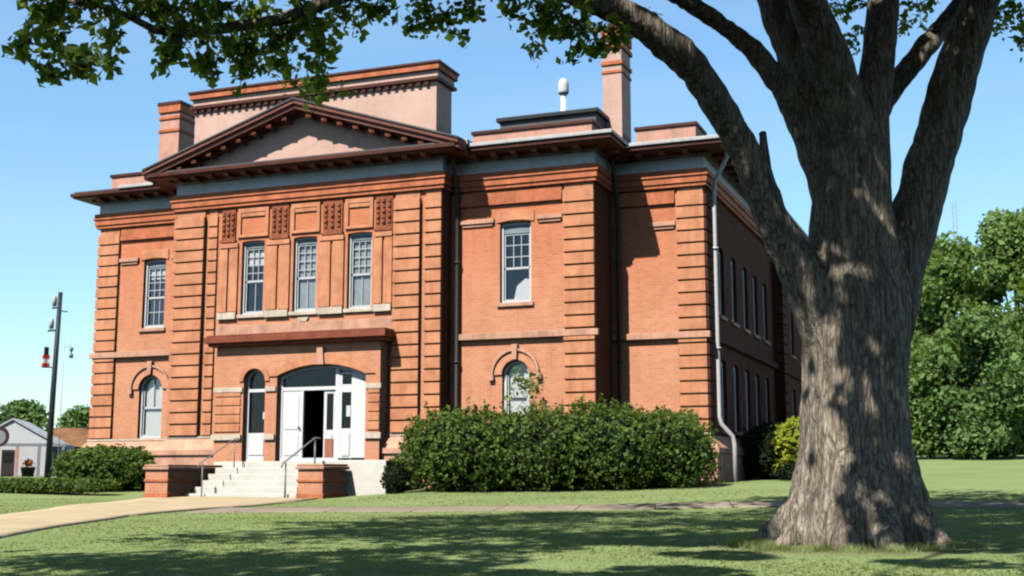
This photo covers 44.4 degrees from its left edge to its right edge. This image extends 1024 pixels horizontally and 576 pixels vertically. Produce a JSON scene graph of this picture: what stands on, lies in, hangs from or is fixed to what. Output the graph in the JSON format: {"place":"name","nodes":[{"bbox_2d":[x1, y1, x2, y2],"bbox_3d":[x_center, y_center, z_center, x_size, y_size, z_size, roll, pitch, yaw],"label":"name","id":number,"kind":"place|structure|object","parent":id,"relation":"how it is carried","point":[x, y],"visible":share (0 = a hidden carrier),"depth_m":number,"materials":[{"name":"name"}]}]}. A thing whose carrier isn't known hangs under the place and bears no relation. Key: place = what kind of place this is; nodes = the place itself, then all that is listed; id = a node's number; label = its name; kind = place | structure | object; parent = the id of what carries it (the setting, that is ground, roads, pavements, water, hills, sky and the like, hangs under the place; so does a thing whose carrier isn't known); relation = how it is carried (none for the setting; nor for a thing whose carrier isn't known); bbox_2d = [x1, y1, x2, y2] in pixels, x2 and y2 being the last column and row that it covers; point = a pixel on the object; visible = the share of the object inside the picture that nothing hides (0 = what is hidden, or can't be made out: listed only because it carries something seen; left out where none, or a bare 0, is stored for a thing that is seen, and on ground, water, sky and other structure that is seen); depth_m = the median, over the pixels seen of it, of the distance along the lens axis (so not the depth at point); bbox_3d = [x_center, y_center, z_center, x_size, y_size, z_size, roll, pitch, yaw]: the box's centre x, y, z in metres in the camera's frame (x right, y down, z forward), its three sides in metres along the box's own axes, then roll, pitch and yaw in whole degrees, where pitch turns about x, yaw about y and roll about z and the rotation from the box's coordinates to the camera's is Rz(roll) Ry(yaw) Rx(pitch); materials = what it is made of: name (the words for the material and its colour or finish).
{"place":"outdoors","nodes":[
{"label":"outdoors","id":0,"kind":"place"},
{"bbox_2d":[0,455,1023,575],"bbox_3d":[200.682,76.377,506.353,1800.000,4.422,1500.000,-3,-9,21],"label":"lawn","id":1,"kind":"structure","parent":0,"point":[939,473],"depth_m":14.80,"materials":[{"name":"green plant"}]},
{"bbox_2d":[0,404,10,423],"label":"tree","id":2,"kind":"object","parent":1,"relation":"on","point":[4,416],"visible":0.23,"depth_m":111.87,"materials":[{"name":"green plant"}]},
{"bbox_2d":[0,398,54,431],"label":"tree","id":3,"kind":"object","parent":1,"relation":"on","point":[23,409],"visible":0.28,"depth_m":116.64,"materials":[{"name":"green plant"}]},
{"bbox_2d":[20,458,35,476],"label":"flower tub","id":4,"kind":"object","parent":1,"relation":"on","point":[27,471],"visible":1,"depth_m":78.93,"materials":[{"name":"green plant"}]},
{"bbox_2d":[0,418,74,476],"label":"white house","id":5,"kind":"structure","parent":1,"relation":"on","point":[26,440],"depth_m":83.45,"materials":[{"name":"paint"}]},
{"bbox_2d":[0,426,8,446],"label":"round sign","id":6,"kind":"object","parent":5,"relation":"attached to","point":[4,435],"visible":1,"depth_m":61.57,"materials":[{"name":"brown paint"}]},
{"bbox_2d":[0,450,14,476],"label":"door","id":7,"kind":"structure","parent":5,"relation":"in","point":[7,458],"depth_m":83.11,"materials":[{"name":"grey glass"}]},
{"bbox_2d":[51,450,61,466],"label":"window","id":8,"kind":"structure","parent":5,"relation":"in","point":[54,452],"depth_m":82.82,"materials":[{"name":"grey"}]},
{"bbox_2d":[42,292,67,477],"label":"street pole","id":9,"kind":"object","parent":1,"relation":"on","point":[49,445],"visible":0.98,"depth_m":59.92,"materials":[{"name":"black metal"}]},
{"bbox_2d":[41,347,49,366],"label":"flag","id":10,"kind":"object","parent":9,"relation":"on","point":[46,359],"visible":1,"depth_m":60.18,"materials":[{"name":"red fabric"}]},
{"bbox_2d":[0,477,121,493],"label":"hedge","id":11,"kind":"object","parent":1,"relation":"on","point":[52,485],"visible":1,"depth_m":35.64,"materials":[{"name":"green plant"}]},
{"bbox_2d":[58,326,72,463],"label":"thin mast","id":12,"kind":"object","parent":1,"relation":"on","point":[70,350],"visible":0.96,"depth_m":72.05,"materials":[{"name":"white metal"}]},
{"bbox_2d":[53,428,90,448],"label":"brown roofed house","id":13,"kind":"structure","parent":1,"relation":"on","point":[77,438],"depth_m":96.64,"materials":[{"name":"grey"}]},
{"bbox_2d":[56,404,90,429],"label":"tree","id":14,"kind":"object","parent":1,"relation":"on","point":[77,417],"visible":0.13,"depth_m":106.81,"materials":[{"name":"green plant"}]},
{"bbox_2d":[48,443,155,490],"bbox_3d":[-11.995,5.379,37.505,3.902,1.530,2.517,-3,-9,21],"label":"broad shrub","id":15,"kind":"object","parent":1,"relation":"on","point":[123,465],"visible":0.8,"depth_m":36.73,"materials":[{"name":"green plant"}]},
{"bbox_2d":[0,496,317,537],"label":"front walk","id":16,"kind":"structure","parent":1,"relation":"on","point":[17,523],"depth_m":23.80,"materials":[{"name":"beige concrete"}]},
{"bbox_2d":[143,464,221,497],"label":"brick pier","id":17,"kind":"structure","parent":1,"relation":"on","point":[167,480],"depth_m":32.91,"materials":[{"name":"orange brick"}]},
{"bbox_2d":[185,460,413,497],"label":"entrance steps","id":18,"kind":"structure","parent":1,"relation":"on","point":[255,478],"depth_m":33.06,"materials":[{"name":"concrete"}]},
{"bbox_2d":[197,438,239,496],"bbox_3d":[-7.854,4.856,33.656,0.033,1.687,1.913,-3,-9,21],"label":"handrail","id":19,"kind":"object","parent":18,"relation":"on","point":[213,454],"visible":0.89,"depth_m":33.48,"materials":[{"name":"grey metal"}]},
{"bbox_2d":[281,437,320,497],"bbox_3d":[-5.509,4.722,32.744,0.047,1.708,1.919,-3,-9,21],"label":"handrail","id":20,"kind":"object","parent":18,"relation":"on","point":[305,445],"visible":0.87,"depth_m":32.56,"materials":[{"name":"grey metal"}]},
{"bbox_2d":[295,464,348,498],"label":"brick pier","id":21,"kind":"structure","parent":1,"relation":"on","point":[322,481],"depth_m":31.19,"materials":[{"name":"orange brick"}]},
{"bbox_2d":[379,461,410,493],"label":"shrub","id":22,"kind":"object","parent":1,"relation":"on","point":[394,478],"visible":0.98,"depth_m":31.34,"materials":[{"name":"green plant"}]},
{"bbox_2d":[70,25,807,488],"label":"courthouse","id":23,"kind":"structure","parent":1,"relation":"on","point":[372,263],"depth_m":35.59,"materials":[{"name":"red brick"}]},
{"bbox_2d":[134,375,162,440],"bbox_3d":[-11.232,3.757,39.187,1.040,2.070,0.340,-3,-9,21],"label":"window","id":24,"kind":"structure","parent":23,"relation":"in","point":[151,390],"depth_m":39.31,"materials":[{"name":"white paint"}]},
{"bbox_2d":[138,260,165,331],"bbox_3d":[-11.269,0.244,39.733,1.000,2.300,0.340,-3,-9,21],"label":"window","id":25,"kind":"structure","parent":23,"relation":"in","point":[155,269],"depth_m":39.86,"materials":[{"name":"white paint"}]},
{"bbox_2d":[236,241,264,318],"bbox_3d":[-7.577,-0.250,36.932,0.930,2.300,0.340,-3,-9,21],"label":"window","id":26,"kind":"structure","parent":23,"relation":"in","point":[254,251],"depth_m":37.07,"materials":[{"name":"white paint"}]},
{"bbox_2d":[282,391,301,457],"bbox_3d":[-6.201,3.869,35.314,0.610,1.950,0.129,-3,-9,21],"label":"door","id":27,"kind":"structure","parent":23,"relation":"in","point":[292,400],"depth_m":35.33,"materials":[{"name":"white paint"}]},
{"bbox_2d":[288,237,316,315],"bbox_3d":[-5.943,-0.346,36.299,0.940,2.300,0.340,-3,-9,21],"label":"window","id":28,"kind":"structure","parent":23,"relation":"in","point":[305,247],"depth_m":36.40,"materials":[{"name":"white paint"}]},
{"bbox_2d":[323,390,335,457],"bbox_3d":[-5.076,3.813,34.941,0.360,1.950,0.090,-3,-9,21],"label":"door","id":29,"kind":"structure","parent":23,"relation":"in","point":[329,395],"depth_m":34.94,"materials":[{"name":"white paint"}]},
{"bbox_2d":[343,232,372,312],"bbox_3d":[-4.286,-0.443,35.657,0.940,2.300,0.340,-3,-9,21],"label":"window","id":30,"kind":"structure","parent":23,"relation":"in","point":[360,245],"depth_m":35.76,"materials":[{"name":"white paint"}]},
{"bbox_2d":[496,222,533,306],"bbox_3d":[0.132,-0.654,34.698,1.080,2.370,0.340,-3,-9,21],"label":"window","id":31,"kind":"structure","parent":23,"relation":"in","point":[522,297],"depth_m":34.76,"materials":[{"name":"white paint"}]},
{"bbox_2d":[504,360,529,416],"bbox_3d":[0.172,2.912,34.235,0.800,1.880,0.170,-3,-9,21],"label":"window","id":32,"kind":"structure","parent":23,"relation":"in","point":[508,378],"depth_m":34.30,"materials":[{"name":"white paint"}]},
{"bbox_2d":[558,78,568,110],"bbox_3d":[1.506,-5.553,36.741,0.320,1.190,0.320,-3,-9,21],"label":"roof vent","id":33,"kind":"object","parent":23,"relation":"on","point":[563,88],"visible":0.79,"depth_m":36.66,"materials":[{"name":"white metal"}]},
{"bbox_2d":[718,250,727,321],"bbox_3d":[5.951,-0.118,36.303,0.340,2.110,0.910,-3,-9,21],"label":"window","id":34,"kind":"structure","parent":23,"relation":"in","point":[721,317],"depth_m":36.52,"materials":[{"name":"white paint"}]},
{"bbox_2d":[721,361,726,433],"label":"window","id":35,"kind":"structure","parent":23,"relation":"in","point":[723,431],"depth_m":36.08,"materials":[{"name":"black glass"}]},
{"bbox_2d":[731,261,739,328],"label":"window","id":36,"kind":"structure","parent":23,"relation":"in","point":[734,324],"depth_m":38.18,"materials":[{"name":"white paint"}]},
{"bbox_2d":[733,366,742,435],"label":"window","id":37,"kind":"structure","parent":23,"relation":"in","point":[736,433],"depth_m":37.70,"materials":[{"name":"grey glass"}]},
{"bbox_2d":[742,269,750,334],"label":"window","id":38,"kind":"structure","parent":23,"relation":"in","point":[747,331],"depth_m":39.84,"materials":[{"name":"white paint"}]},
{"bbox_2d":[745,371,747,436],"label":"window","id":39,"kind":"structure","parent":23,"relation":"in","point":[745,371],"depth_m":39.40,"materials":[{"name":"grey glass"}]},
{"bbox_2d":[755,375,757,425],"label":"window","id":40,"kind":"structure","parent":23,"relation":"in","point":[755,375],"depth_m":40.98,"materials":[{"name":"grey glass"}]},
{"bbox_2d":[753,278,760,339],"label":"window","id":41,"kind":"structure","parent":23,"relation":"in","point":[756,336],"depth_m":41.40,"materials":[{"name":"grey glass"}]},
{"bbox_2d":[765,379,767,422],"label":"window","id":42,"kind":"structure","parent":23,"relation":"in","point":[765,379],"depth_m":42.65,"materials":[{"name":"grey glass"}]},
{"bbox_2d":[763,287,770,344],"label":"window","id":43,"kind":"structure","parent":23,"relation":"in","point":[765,341],"depth_m":43.05,"materials":[{"name":"grey glass"}]},
{"bbox_2d":[790,318,796,359],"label":"window","id":44,"kind":"structure","parent":23,"relation":"in","point":[792,356],"depth_m":48.25,"materials":[{"name":"grey glass"}]},
{"bbox_2d":[389,392,512,491],"bbox_3d":[-1.402,3.954,31.819,3.497,2.553,2.558,-3,-9,21],"label":"clipped shrub","id":45,"kind":"object","parent":1,"relation":"on","point":[453,452],"visible":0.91,"depth_m":31.05,"materials":[{"name":"green plant"}]},
{"bbox_2d":[1,0,1023,549],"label":"oak tree","id":46,"kind":"object","parent":1,"relation":"on","point":[851,272],"visible":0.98,"depth_m":12.88,"materials":[{"name":"green plant"}]},
{"bbox_2d":[502,365,549,418],"bbox_3d":[0.390,3.659,32.975,1.574,3.293,0.828,-3,-9,21],"label":"leggy shrub","id":47,"kind":"object","parent":1,"relation":"on","point":[528,383],"visible":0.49,"depth_m":33.13,"materials":[{"name":"green plant"}]},
{"bbox_2d":[474,397,597,490],"bbox_3d":[0.603,3.975,31.674,3.638,2.438,2.555,-3,-9,21],"label":"clipped shrub","id":48,"kind":"object","parent":1,"relation":"on","point":[531,464],"visible":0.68,"depth_m":30.83,"materials":[{"name":"green plant"}]},
{"bbox_2d":[185,501,1023,512],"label":"side walk","id":49,"kind":"structure","parent":1,"relation":"on","point":[744,504],"depth_m":24.28,"materials":[{"name":"grey concrete"}]},
{"bbox_2d":[546,393,664,489],"bbox_3d":[2.341,3.901,31.500,3.499,2.472,2.754,-3,-9,21],"label":"clipped shrub","id":50,"kind":"object","parent":1,"relation":"on","point":[613,454],"visible":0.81,"depth_m":30.66,"materials":[{"name":"green plant"}]},
{"bbox_2d":[614,405,725,487],"bbox_3d":[3.783,4.028,31.706,3.041,2.181,2.562,-3,-9,21],"label":"clipped shrub","id":51,"kind":"object","parent":1,"relation":"on","point":[685,453],"visible":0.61,"depth_m":30.87,"materials":[{"name":"green plant"}]},
{"bbox_2d":[739,421,782,479],"bbox_3d":[7.541,4.810,36.913,1.896,1.842,3.359,-3,-9,21],"label":"shade shrub","id":52,"kind":"object","parent":1,"relation":"on","point":[758,444],"visible":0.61,"depth_m":36.01,"materials":[{"name":"green plant"}]},
{"bbox_2d":[766,416,798,476],"bbox_3d":[8.196,4.573,35.791,1.908,1.984,1.773,-3,-9,21],"label":"yellow shrub","id":53,"kind":"object","parent":1,"relation":"on","point":[786,449],"visible":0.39,"depth_m":35.45,"materials":[{"name":"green plant"}]},
{"bbox_2d":[770,463,795,480],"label":"ground cover shrub","id":54,"kind":"object","parent":1,"relation":"on","point":[786,472],"visible":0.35,"depth_m":34.32,"materials":[{"name":"green plant"}]},
{"bbox_2d":[909,338,969,458],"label":"lawn tree","id":55,"kind":"object","parent":1,"relation":"on","point":[921,381],"visible":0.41,"depth_m":66.56,"materials":[{"name":"green plant"}]},
{"bbox_2d":[952,201,958,315],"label":"radio tower","id":56,"kind":"structure","parent":1,"relation":"on","point":[954,223],"depth_m":264.96,"materials":[{"name":"grey"}]},
{"bbox_2d":[911,230,1023,455],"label":"lawn tree","id":57,"kind":"object","parent":1,"relation":"on","point":[945,284],"visible":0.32,"depth_m":73.34,"materials":[{"name":"green plant"}]},
{"bbox_2d":[915,443,1019,455],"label":"boundary hedge","id":58,"kind":"object","parent":1,"relation":"on","point":[1014,446],"visible":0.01,"depth_m":79.94,"materials":[{"name":"green plant"}]},
{"bbox_2d":[912,310,1023,459],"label":"lawn tree","id":59,"kind":"object","parent":1,"relation":"on","point":[982,419],"visible":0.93,"depth_m":65.20,"materials":[{"name":"green plant"}]},
{"bbox_2d":[952,207,1023,454],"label":"lawn tree","id":60,"kind":"object","parent":1,"relation":"on","point":[1000,259],"visible":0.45,"depth_m":79.28,"materials":[{"name":"green plant"}]},
{"bbox_2d":[1002,273,1023,351],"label":"lawn tree","id":61,"kind":"object","parent":1,"relation":"on","point":[1020,294],"visible":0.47,"depth_m":75.60,"materials":[{"name":"green plant"}]},
{"bbox_2d":[0,0,1023,428],"label":"sky","id":62,"kind":"structure","parent":0,"point":[57,142],"materials":[{"name":"blue"}]}
]}

